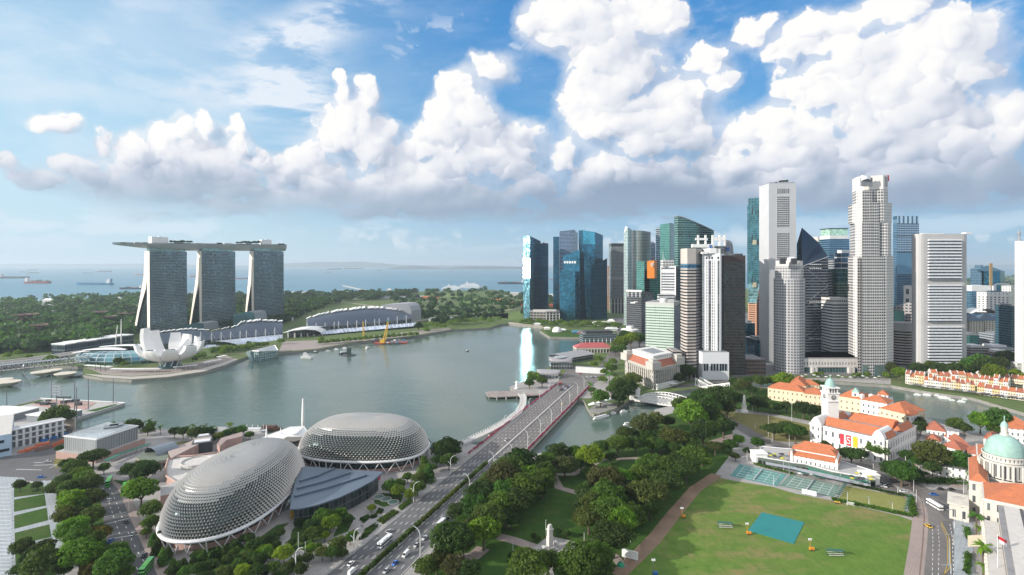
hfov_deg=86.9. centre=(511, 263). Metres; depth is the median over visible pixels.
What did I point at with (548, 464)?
tree
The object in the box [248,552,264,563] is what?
tree
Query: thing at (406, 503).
shrub bed
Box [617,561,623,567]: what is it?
cover heap
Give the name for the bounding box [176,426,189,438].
tree
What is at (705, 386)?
suspension bridge
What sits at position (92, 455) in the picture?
tree
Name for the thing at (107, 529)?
tree
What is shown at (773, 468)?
hedge
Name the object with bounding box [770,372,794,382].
tree
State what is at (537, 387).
plaza
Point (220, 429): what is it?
round pavilion
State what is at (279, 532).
shrub
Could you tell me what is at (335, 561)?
pavement
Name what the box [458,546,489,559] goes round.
path
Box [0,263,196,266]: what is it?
hills
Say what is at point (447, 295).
field
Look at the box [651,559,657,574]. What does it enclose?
light trailer
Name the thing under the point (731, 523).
dugout
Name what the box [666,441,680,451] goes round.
tree
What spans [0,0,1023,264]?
sky
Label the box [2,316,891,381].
distant foliage
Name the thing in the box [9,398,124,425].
floating stage
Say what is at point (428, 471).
tree
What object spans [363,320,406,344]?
crane barge
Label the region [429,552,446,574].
tree
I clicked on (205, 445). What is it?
plant house
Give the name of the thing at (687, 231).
office tower
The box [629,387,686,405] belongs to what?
steel arch bridge
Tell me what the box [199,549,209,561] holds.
tree
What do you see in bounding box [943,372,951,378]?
shophouse
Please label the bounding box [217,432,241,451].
curved gallery
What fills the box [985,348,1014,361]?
building
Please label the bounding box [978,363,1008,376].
tree
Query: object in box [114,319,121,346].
mast pair
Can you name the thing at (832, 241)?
office tower
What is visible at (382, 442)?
spiked theatre dome
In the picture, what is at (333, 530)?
path
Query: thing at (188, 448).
pink gallery
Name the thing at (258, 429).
tour boat
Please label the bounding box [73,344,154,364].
oval hall
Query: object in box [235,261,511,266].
hills
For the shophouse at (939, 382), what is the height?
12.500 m
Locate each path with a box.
[87,359,237,378]
[109,448,146,465]
[256,521,295,574]
[262,549,321,574]
[312,526,337,543]
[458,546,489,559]
[496,534,536,547]
[554,474,574,493]
[556,457,639,475]
[598,548,627,567]
[612,473,720,574]
[708,433,736,442]
[914,463,962,488]
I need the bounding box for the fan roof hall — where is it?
[290,466,383,525]
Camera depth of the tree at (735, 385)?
618.61 m
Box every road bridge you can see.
[0,347,102,368]
[465,383,588,462]
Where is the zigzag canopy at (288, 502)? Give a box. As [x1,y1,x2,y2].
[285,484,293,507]
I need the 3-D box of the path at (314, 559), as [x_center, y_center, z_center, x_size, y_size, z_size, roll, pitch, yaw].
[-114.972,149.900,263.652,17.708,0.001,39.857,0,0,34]
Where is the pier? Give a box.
[486,391,540,399]
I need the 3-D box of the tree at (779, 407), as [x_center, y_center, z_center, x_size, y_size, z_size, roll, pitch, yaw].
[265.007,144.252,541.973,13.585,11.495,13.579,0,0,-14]
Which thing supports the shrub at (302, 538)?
on the lawn at (342, 527)
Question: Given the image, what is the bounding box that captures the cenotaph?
[541,524,558,551]
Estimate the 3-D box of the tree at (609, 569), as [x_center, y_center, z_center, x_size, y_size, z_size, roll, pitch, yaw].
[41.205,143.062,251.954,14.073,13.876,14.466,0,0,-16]
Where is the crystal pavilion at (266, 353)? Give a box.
[246,345,277,360]
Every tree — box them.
[4,563,24,574]
[7,536,34,554]
[11,479,29,491]
[16,549,34,563]
[17,543,62,574]
[24,543,43,551]
[30,481,43,490]
[36,404,76,421]
[36,537,57,549]
[41,480,68,495]
[49,504,84,522]
[51,563,73,574]
[52,473,72,482]
[52,515,90,541]
[54,444,63,449]
[54,489,86,508]
[54,537,103,574]
[56,477,83,495]
[57,457,71,466]
[59,458,90,473]
[60,525,90,543]
[69,466,93,474]
[72,469,94,479]
[72,497,92,507]
[76,448,110,468]
[77,472,104,489]
[77,558,97,574]
[78,488,109,507]
[78,504,106,527]
[79,485,95,489]
[79,510,101,524]
[84,535,96,541]
[85,529,106,541]
[92,524,112,544]
[92,547,136,574]
[97,462,110,474]
[100,541,130,560]
[113,357,124,366]
[116,462,135,480]
[118,565,135,574]
[120,476,159,507]
[124,418,143,428]
[128,459,162,478]
[137,498,163,516]
[139,514,159,527]
[140,425,155,435]
[147,533,155,547]
[150,541,161,556]
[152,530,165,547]
[157,547,170,566]
[163,546,173,559]
[168,426,180,437]
[168,558,176,565]
[173,560,182,574]
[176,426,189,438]
[176,564,192,574]
[181,557,187,565]
[187,425,206,437]
[188,555,197,564]
[188,561,205,574]
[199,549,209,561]
[202,426,216,434]
[202,558,219,574]
[209,549,217,559]
[213,546,221,559]
[214,432,224,439]
[215,565,233,574]
[219,545,229,559]
[220,552,237,564]
[222,429,233,435]
[232,557,246,567]
[234,562,250,574]
[236,425,247,432]
[238,533,249,542]
[239,549,252,562]
[242,532,255,541]
[244,431,253,439]
[244,539,261,550]
[246,550,257,560]
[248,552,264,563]
[248,562,268,574]
[255,536,266,543]
[257,545,272,560]
[265,532,275,541]
[266,560,280,574]
[271,543,294,562]
[279,559,296,574]
[290,555,302,562]
[293,562,308,574]
[303,518,320,528]
[303,526,323,541]
[303,542,316,552]
[313,507,334,527]
[314,544,327,560]
[320,513,341,532]
[323,545,339,560]
[327,535,347,549]
[334,507,347,519]
[341,513,355,526]
[345,532,355,544]
[381,478,397,495]
[390,484,405,498]
[395,477,405,485]
[402,471,411,483]
[404,487,417,500]
[410,480,425,495]
[411,471,425,480]
[412,554,438,574]
[414,322,422,330]
[416,455,428,472]
[423,462,435,483]
[427,520,473,552]
[429,440,454,462]
[429,454,441,464]
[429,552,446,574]
[432,547,454,557]
[439,452,458,469]
[439,552,465,574]
[442,436,462,446]
[445,502,469,520]
[452,445,461,454]
[454,558,481,574]
[455,515,466,521]
[456,538,475,555]
[459,493,487,517]
[462,479,494,496]
[463,516,476,528]
[467,515,501,550]
[471,500,507,524]
[477,470,491,485]
[484,458,521,483]
[486,490,512,510]
[487,478,515,493]
[492,454,525,471]
[499,503,520,527]
[502,487,535,511]
[503,511,520,529]
[504,447,538,465]
[505,546,550,574]
[506,472,545,495]
[518,464,537,480]
[524,379,534,388]
[526,374,537,379]
[526,481,545,501]
[530,460,556,475]
[532,467,556,498]
[535,451,555,466]
[536,376,547,386]
[541,548,557,574]
[545,442,569,456]
[551,455,579,478]
[552,552,583,574]
[557,539,610,574]
[567,445,579,456]
[571,496,583,507]
[571,505,603,534]
[574,443,604,463]
[574,480,594,497]
[577,456,588,472]
[578,490,601,506]
[580,467,591,478]
[586,465,625,486]
[588,539,615,561]
[589,519,636,553]
[590,477,627,504]
[590,494,627,522]
[591,389,609,406]
[593,439,611,456]
[593,555,614,574]
[604,434,630,457]
[604,451,616,463]
[604,504,638,530]
[605,364,617,372]
[605,385,612,394]
[608,345,619,354]
[609,376,631,389]
[611,336,630,352]
[611,391,626,406]
[612,380,634,403]
[615,425,634,438]
[617,344,626,351]
[617,467,635,479]
[618,330,629,336]
[623,332,639,347]
[623,478,633,493]
[624,372,642,382]
[624,379,639,395]
[624,478,670,502]
[625,492,644,504]
[626,435,644,455]
[626,501,647,529]
[628,412,658,438]
[629,464,650,480]
[634,332,645,346]
[634,505,651,524]
[635,453,662,471]
[637,429,656,442]
[643,500,660,520]
[644,436,659,452]
[649,411,666,425]
[649,469,685,490]
[651,455,673,470]
[652,437,668,454]
[654,426,665,437]
[659,425,687,450]
[664,416,675,426]
[664,451,689,468]
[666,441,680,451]
[666,468,683,486]
[671,396,685,407]
[672,457,700,483]
[673,373,686,385]
[673,398,709,433]
[675,445,712,475]
[676,430,695,446]
[681,365,697,380]
[682,435,702,446]
[687,392,723,411]
[689,418,719,445]
[691,389,706,393]
[693,442,714,465]
[702,385,738,410]
[704,441,725,455]
[705,408,725,419]
[711,414,738,437]
[720,403,736,417]
[722,439,737,452]
[728,378,736,383]
[729,452,740,460]
[731,381,745,392]
[732,392,745,408]
[733,434,745,446]
[736,377,752,393]
[742,447,749,453]
[743,376,752,382]
[747,386,757,395]
[749,394,765,411]
[750,437,764,448]
[753,375,768,389]
[759,422,784,440]
[763,399,778,413]
[767,375,776,383]
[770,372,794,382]
[772,403,783,413]
[779,421,791,435]
[780,400,791,412]
[782,423,808,443]
[792,400,815,418]
[804,405,816,418]
[811,404,821,416]
[812,379,821,384]
[820,440,830,444]
[837,447,865,463]
[857,447,868,461]
[864,442,890,454]
[879,460,893,479]
[884,361,897,375]
[884,463,920,486]
[885,460,919,485]
[891,367,905,379]
[897,449,914,459]
[904,475,922,486]
[907,362,929,371]
[910,455,923,466]
[911,438,954,464]
[912,421,927,435]
[913,468,925,483]
[914,417,925,420]
[922,461,943,476]
[923,360,937,368]
[931,362,945,371]
[942,362,967,372]
[945,417,966,428]
[946,450,970,467]
[955,422,974,435]
[960,353,993,370]
[963,363,978,372]
[967,411,992,433]
[967,510,985,534]
[969,357,1002,369]
[971,538,994,574]
[974,524,981,534]
[974,561,984,574]
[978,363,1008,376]
[982,407,1013,424]
[985,424,1000,431]
[992,356,1010,366]
[993,350,1014,366]
[1007,368,1022,376]
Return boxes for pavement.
[112,477,165,574]
[313,455,469,574]
[903,496,928,574]
[949,517,974,574]
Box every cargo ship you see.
[0,273,29,277]
[24,278,51,282]
[76,279,113,284]
[119,285,141,288]
[497,279,522,283]
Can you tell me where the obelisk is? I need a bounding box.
[740,395,747,412]
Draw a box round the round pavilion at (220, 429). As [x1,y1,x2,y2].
[211,427,228,437]
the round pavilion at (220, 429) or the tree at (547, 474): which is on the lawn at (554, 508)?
the tree at (547, 474)
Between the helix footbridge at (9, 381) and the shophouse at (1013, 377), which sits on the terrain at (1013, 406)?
the shophouse at (1013, 377)
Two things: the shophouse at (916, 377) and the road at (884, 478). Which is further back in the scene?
the shophouse at (916, 377)
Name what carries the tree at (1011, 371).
on the terrain at (1013, 406)
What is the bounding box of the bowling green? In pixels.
[840,486,906,511]
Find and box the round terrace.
[165,452,218,484]
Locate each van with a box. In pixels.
[347,567,356,574]
[402,549,409,557]
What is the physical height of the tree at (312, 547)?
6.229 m
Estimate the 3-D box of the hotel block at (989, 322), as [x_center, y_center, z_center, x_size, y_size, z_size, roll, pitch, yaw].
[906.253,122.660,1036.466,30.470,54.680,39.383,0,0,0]
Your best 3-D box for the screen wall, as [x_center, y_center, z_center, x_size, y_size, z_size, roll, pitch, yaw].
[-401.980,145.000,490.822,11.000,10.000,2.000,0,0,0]
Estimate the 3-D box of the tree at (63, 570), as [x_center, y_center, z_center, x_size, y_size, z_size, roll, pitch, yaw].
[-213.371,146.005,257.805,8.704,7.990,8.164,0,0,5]
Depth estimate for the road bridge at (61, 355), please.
821.36 m
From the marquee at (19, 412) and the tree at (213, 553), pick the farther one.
the marquee at (19, 412)
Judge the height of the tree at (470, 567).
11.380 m
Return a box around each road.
[0,430,156,574]
[327,455,506,574]
[555,365,590,384]
[573,345,620,384]
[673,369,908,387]
[728,418,921,497]
[878,429,921,468]
[880,474,909,488]
[910,482,964,574]
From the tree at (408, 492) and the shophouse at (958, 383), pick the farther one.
the shophouse at (958, 383)
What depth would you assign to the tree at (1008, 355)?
782.33 m
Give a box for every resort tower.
[135,248,186,332]
[190,248,235,328]
[245,248,283,322]
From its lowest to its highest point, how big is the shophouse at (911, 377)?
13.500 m
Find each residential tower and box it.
[523,236,547,317]
[607,266,608,309]
[624,226,650,325]
[655,228,659,269]
[1002,285,1014,305]
[1010,231,1023,372]
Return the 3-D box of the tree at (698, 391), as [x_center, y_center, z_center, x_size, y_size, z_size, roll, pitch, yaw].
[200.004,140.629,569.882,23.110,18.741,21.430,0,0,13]
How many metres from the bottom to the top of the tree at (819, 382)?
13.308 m
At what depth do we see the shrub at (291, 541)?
284.61 m
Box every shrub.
[139,527,153,537]
[163,565,178,574]
[228,539,240,546]
[229,546,240,554]
[266,549,275,558]
[272,540,281,547]
[273,528,285,538]
[285,538,296,545]
[293,517,304,528]
[299,534,308,544]
[302,552,314,563]
[320,531,330,538]
[336,548,348,559]
[367,504,375,512]
[530,532,536,538]
[554,528,562,533]
[563,530,571,537]
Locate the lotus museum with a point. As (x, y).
(180, 347)
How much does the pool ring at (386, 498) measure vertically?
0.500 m
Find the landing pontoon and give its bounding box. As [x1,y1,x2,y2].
[68,373,82,377]
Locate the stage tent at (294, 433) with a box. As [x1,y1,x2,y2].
[262,398,306,441]
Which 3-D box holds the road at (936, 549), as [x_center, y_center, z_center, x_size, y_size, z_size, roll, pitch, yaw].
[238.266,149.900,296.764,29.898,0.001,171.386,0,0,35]
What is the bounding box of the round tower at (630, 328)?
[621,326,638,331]
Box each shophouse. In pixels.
[905,370,911,383]
[910,372,914,383]
[914,371,919,383]
[919,371,925,384]
[924,376,928,386]
[927,369,937,375]
[928,373,932,387]
[933,376,937,386]
[937,371,944,377]
[938,377,941,388]
[942,377,946,387]
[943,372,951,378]
[947,378,950,389]
[948,370,958,377]
[950,376,955,388]
[956,378,960,388]
[957,371,965,379]
[961,380,965,389]
[964,378,970,390]
[965,373,972,380]
[970,380,974,390]
[972,373,978,385]
[977,382,985,394]
[979,375,984,382]
[984,375,989,383]
[984,384,992,395]
[989,376,993,384]
[992,384,1000,397]
[993,374,1000,384]
[998,378,1003,385]
[1000,385,1008,398]
[1003,377,1010,386]
[1008,387,1016,399]
[1010,374,1017,385]
[1016,388,1023,400]
[1017,375,1023,386]
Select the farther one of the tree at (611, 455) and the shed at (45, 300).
the shed at (45, 300)
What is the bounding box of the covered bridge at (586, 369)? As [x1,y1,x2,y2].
[576,366,605,373]
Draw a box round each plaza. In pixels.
[0,476,62,574]
[138,436,183,445]
[509,322,542,326]
[510,374,612,397]
[532,537,574,574]
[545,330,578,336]
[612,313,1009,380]
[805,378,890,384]
[874,480,901,495]
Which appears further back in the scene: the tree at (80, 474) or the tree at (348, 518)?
the tree at (80, 474)
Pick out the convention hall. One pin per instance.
(353, 319)
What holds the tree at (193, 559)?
on the lawn at (342, 527)
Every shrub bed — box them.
[358,522,377,539]
[359,514,369,522]
[376,507,383,513]
[377,509,398,523]
[398,498,412,509]
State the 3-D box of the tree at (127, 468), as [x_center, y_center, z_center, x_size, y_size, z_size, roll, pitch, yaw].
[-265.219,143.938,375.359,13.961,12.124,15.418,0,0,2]
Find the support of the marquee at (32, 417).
on the floating stage
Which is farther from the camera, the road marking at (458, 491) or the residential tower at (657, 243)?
the residential tower at (657, 243)
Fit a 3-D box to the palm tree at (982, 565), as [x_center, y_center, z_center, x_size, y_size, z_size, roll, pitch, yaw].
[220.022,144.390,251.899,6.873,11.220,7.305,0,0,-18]
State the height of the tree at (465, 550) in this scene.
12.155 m
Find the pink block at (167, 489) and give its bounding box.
[160,479,181,508]
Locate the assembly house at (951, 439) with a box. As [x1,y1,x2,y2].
[925,421,975,480]
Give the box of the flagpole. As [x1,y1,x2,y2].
[997,534,1006,566]
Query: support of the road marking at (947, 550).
on the road at (936, 549)
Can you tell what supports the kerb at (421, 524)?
on the road at (369, 552)
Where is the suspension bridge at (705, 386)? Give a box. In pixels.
[694,377,729,388]
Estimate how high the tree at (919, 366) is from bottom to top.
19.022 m
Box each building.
[530,309,559,321]
[573,342,611,352]
[767,376,821,405]
[804,352,857,372]
[839,387,925,423]
[967,332,978,344]
[967,344,989,356]
[979,331,994,344]
[982,344,1014,352]
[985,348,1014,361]
[995,303,1014,347]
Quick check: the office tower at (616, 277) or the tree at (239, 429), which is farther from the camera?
the office tower at (616, 277)
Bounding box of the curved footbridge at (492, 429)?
[459,393,526,446]
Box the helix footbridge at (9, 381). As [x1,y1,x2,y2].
[0,355,90,386]
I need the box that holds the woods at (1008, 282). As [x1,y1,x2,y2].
[967,274,1014,284]
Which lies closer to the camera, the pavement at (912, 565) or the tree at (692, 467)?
the pavement at (912, 565)
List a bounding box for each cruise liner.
[442,284,462,289]
[459,282,482,287]
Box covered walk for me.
[103,443,149,460]
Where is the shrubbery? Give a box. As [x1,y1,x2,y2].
[102,339,251,360]
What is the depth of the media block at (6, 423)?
426.84 m
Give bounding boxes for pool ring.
[373,494,384,499]
[380,496,391,501]
[387,499,398,504]
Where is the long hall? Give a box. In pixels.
[52,334,133,353]
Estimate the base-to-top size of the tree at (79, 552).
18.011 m
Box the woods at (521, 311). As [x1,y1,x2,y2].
[520,292,552,313]
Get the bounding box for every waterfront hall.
[537,369,560,378]
[548,356,572,369]
[549,350,593,362]
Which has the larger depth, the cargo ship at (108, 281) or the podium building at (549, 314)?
the cargo ship at (108, 281)
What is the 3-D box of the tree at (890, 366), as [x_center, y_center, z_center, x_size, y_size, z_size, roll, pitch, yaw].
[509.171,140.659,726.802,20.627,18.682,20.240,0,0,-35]
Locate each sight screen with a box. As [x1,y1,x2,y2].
[622,548,637,560]
[802,489,816,495]
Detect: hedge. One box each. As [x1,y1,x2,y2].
[356,564,372,574]
[369,540,398,567]
[397,519,421,542]
[421,501,442,522]
[440,486,460,502]
[458,471,474,487]
[474,460,487,474]
[753,462,795,474]
[831,497,913,516]
[851,483,906,495]
[903,494,919,516]
[918,475,966,484]
[961,550,973,574]
[962,525,971,538]
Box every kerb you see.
[366,462,489,574]
[909,486,924,574]
[939,492,959,502]
[941,503,953,521]
[941,521,954,574]
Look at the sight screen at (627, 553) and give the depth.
274.05 m
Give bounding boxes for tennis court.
[730,464,786,485]
[779,475,839,496]
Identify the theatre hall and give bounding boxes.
[809,378,916,462]
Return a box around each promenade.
[87,356,232,375]
[279,328,449,351]
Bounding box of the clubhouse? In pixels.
[750,441,880,486]
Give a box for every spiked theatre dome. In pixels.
[156,437,304,554]
[298,412,429,473]
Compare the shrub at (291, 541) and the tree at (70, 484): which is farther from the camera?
the tree at (70, 484)
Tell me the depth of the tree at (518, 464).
360.52 m
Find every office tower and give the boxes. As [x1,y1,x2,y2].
[553,230,577,312]
[560,249,584,320]
[579,230,606,319]
[609,243,623,312]
[637,260,659,299]
[651,242,654,260]
[657,260,679,300]
[660,223,673,265]
[667,248,701,377]
[674,215,713,338]
[691,235,733,347]
[698,248,728,379]
[722,254,765,374]
[747,198,758,335]
[759,182,795,361]
[774,257,804,373]
[797,228,831,352]
[819,228,848,258]
[828,250,849,268]
[832,269,847,297]
[848,175,892,375]
[893,216,918,306]
[909,232,971,372]
[970,265,983,284]
[976,263,1004,290]
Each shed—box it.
[42,298,53,305]
[354,296,421,298]
[504,292,519,295]
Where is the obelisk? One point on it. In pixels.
(744, 408)
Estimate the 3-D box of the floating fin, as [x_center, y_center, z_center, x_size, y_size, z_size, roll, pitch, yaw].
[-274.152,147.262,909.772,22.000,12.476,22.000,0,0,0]
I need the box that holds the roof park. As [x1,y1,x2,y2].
[112,236,286,250]
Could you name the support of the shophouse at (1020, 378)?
on the terrain at (1013, 406)
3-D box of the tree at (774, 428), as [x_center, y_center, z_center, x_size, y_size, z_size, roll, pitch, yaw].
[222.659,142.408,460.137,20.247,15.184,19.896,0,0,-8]
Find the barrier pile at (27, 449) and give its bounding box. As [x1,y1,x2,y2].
[18,441,49,452]
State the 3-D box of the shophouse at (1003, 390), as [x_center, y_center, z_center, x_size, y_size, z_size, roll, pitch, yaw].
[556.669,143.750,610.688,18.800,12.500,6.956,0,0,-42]
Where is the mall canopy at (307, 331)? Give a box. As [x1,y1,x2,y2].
[284,326,330,337]
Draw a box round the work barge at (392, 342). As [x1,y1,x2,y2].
[383,341,400,344]
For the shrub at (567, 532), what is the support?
on the lawn at (554, 508)
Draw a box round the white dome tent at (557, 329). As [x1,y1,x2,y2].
[552,327,561,332]
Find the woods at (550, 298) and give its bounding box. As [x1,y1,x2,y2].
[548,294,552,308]
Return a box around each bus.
[105,475,112,486]
[138,556,153,574]
[377,533,392,548]
[926,498,943,510]
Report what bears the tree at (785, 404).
on the lawn at (764, 392)
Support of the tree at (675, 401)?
on the lawn at (554, 508)
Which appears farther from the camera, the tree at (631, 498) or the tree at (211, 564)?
the tree at (631, 498)
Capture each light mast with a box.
[52,385,61,405]
[56,396,70,405]
[74,380,74,410]
[76,387,76,428]
[82,379,93,408]
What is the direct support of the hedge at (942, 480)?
on the ground at (729, 466)
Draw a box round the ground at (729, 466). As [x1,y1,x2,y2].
[9,387,1023,574]
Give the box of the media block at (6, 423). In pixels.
[0,414,13,456]
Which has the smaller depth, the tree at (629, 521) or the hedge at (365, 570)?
the hedge at (365, 570)
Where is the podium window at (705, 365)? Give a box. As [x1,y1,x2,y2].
[704,364,726,370]
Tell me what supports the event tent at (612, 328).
on the terrain at (1013, 406)
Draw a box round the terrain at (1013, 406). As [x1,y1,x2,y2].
[0,275,1023,417]
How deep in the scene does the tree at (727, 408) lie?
520.84 m
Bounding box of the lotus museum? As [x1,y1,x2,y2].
[133,327,204,368]
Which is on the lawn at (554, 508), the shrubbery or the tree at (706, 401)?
the tree at (706, 401)
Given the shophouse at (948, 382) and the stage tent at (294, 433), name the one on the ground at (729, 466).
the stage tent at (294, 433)
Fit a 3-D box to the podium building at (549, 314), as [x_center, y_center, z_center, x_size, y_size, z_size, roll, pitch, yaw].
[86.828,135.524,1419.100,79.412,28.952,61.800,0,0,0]
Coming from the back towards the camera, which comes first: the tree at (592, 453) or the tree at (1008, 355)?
the tree at (1008, 355)
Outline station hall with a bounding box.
[136,441,177,467]
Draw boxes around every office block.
[626,290,652,333]
[646,298,679,349]
[745,319,754,335]
[745,335,759,356]
[821,297,847,351]
[893,301,911,321]
[893,321,911,364]
[904,285,911,302]
[967,285,990,311]
[967,308,994,315]
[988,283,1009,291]
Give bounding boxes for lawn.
[14,483,44,496]
[14,494,45,511]
[14,508,47,528]
[15,524,50,540]
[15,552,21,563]
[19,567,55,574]
[53,458,62,468]
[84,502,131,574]
[113,480,126,484]
[176,441,189,444]
[189,517,352,574]
[374,493,402,506]
[429,413,732,574]
[704,384,820,420]
[720,410,809,441]
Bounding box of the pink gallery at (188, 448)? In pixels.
[168,436,211,458]
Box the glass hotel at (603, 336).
[579,329,616,342]
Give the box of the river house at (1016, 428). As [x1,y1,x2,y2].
[983,416,1023,443]
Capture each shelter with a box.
[84,364,112,369]
[111,368,161,371]
[174,364,196,369]
[202,359,222,363]
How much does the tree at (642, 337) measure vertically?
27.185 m
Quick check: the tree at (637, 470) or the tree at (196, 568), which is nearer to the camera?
the tree at (196, 568)
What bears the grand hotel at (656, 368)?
on the terrain at (1013, 406)
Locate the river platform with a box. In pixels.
[588,397,617,416]
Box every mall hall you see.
[160,328,218,348]
[210,318,282,344]
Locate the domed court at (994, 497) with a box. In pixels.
[947,416,1023,574]
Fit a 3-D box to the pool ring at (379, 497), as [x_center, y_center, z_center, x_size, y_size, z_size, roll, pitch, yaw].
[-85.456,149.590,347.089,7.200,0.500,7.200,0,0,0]
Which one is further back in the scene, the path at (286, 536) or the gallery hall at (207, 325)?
the gallery hall at (207, 325)
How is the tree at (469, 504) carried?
on the lawn at (554, 508)
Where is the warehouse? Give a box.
[56,422,144,462]
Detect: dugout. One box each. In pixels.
[717,521,733,525]
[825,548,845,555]
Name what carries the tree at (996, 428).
on the ground at (729, 466)
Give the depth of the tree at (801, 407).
518.18 m
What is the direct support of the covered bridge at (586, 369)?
on the plaza at (537, 387)
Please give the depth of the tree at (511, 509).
304.36 m
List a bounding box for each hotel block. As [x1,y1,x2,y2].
[967,314,983,334]
[976,314,994,331]
[977,291,1011,311]
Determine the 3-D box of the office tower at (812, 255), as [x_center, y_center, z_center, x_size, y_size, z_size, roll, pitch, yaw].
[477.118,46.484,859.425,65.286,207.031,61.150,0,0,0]
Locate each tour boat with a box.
[247,424,265,432]
[261,425,281,430]
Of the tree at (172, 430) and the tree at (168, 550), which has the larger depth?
the tree at (172, 430)
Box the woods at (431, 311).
[350,286,522,322]
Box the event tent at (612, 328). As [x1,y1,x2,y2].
[604,327,617,330]
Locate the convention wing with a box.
[381,302,420,322]
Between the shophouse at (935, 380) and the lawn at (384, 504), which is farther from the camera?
the shophouse at (935, 380)
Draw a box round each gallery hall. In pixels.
[180,321,218,330]
[233,310,266,327]
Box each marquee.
[0,406,40,420]
[25,409,82,421]
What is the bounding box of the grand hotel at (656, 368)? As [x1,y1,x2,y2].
[621,346,684,389]
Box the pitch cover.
[748,512,803,543]
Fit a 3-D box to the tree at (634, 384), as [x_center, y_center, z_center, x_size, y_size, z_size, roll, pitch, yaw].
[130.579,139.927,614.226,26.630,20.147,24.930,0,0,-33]
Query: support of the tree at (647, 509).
on the lawn at (554, 508)
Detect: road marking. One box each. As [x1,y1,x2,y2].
[326,388,555,574]
[368,387,572,573]
[401,416,557,574]
[941,522,950,574]
[941,524,947,573]
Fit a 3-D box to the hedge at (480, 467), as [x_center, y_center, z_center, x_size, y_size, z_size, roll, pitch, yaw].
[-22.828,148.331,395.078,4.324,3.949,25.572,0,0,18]
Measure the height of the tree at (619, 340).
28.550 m
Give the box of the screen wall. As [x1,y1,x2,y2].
[64,418,75,429]
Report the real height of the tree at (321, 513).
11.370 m
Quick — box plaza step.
[0,487,12,573]
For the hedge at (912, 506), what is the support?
on the ground at (729, 466)
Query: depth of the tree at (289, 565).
258.36 m
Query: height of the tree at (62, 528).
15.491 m
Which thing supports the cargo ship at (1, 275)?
on the sea
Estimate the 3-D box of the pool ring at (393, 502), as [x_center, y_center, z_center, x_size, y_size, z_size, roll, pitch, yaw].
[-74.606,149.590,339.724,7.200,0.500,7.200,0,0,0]
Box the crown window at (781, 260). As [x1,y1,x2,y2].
[779,258,796,263]
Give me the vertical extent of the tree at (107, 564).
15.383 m
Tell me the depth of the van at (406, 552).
277.12 m
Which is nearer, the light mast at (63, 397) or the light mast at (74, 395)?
the light mast at (74, 395)
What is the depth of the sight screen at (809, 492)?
349.44 m
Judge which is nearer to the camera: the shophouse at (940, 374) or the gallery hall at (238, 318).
the shophouse at (940, 374)
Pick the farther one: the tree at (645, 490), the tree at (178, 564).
the tree at (645, 490)
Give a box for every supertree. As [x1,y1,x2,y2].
[12,314,30,320]
[21,313,38,317]
[29,324,47,329]
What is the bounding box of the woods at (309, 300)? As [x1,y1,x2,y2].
[187,288,431,325]
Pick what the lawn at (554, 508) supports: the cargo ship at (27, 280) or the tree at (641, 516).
the tree at (641, 516)
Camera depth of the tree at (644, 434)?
446.33 m
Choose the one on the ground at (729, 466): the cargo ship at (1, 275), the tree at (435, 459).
the tree at (435, 459)
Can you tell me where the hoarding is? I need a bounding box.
[34,439,63,451]
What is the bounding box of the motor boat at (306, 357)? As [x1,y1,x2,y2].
[301,355,312,358]
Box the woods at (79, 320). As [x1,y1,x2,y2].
[0,291,140,351]
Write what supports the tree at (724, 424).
on the lawn at (554, 508)
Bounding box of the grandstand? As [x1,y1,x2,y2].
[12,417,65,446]
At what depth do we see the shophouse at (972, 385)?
634.19 m
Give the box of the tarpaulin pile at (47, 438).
[39,432,66,441]
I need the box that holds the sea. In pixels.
[0,265,1023,453]
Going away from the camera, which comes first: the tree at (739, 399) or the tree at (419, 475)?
the tree at (419, 475)
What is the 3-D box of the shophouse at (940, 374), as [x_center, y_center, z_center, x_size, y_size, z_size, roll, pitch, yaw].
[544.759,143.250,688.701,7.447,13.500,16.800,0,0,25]
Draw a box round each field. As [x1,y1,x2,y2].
[420,293,476,297]
[463,298,506,305]
[492,312,523,319]
[628,478,911,574]
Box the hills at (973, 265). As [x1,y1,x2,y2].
[517,264,1014,266]
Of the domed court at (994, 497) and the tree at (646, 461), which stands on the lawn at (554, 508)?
the tree at (646, 461)
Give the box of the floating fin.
[342,348,355,355]
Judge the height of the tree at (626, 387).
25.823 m
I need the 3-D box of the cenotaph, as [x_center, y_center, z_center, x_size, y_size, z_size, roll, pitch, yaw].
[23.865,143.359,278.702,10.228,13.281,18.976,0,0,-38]
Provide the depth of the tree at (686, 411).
467.09 m
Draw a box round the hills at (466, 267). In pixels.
[389,266,552,268]
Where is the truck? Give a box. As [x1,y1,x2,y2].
[436,517,445,524]
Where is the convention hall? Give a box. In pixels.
[306,306,415,334]
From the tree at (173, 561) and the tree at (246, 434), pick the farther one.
the tree at (246, 434)
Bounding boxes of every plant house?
[192,438,212,453]
[197,433,209,437]
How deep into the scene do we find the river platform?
562.57 m
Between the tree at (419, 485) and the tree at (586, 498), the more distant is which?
the tree at (419, 485)
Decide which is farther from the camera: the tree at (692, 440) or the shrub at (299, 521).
the tree at (692, 440)
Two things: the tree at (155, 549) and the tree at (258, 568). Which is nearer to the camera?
the tree at (258, 568)
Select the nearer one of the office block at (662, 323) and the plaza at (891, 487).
the plaza at (891, 487)
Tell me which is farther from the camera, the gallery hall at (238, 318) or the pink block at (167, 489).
the gallery hall at (238, 318)
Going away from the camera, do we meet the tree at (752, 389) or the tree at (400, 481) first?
the tree at (400, 481)

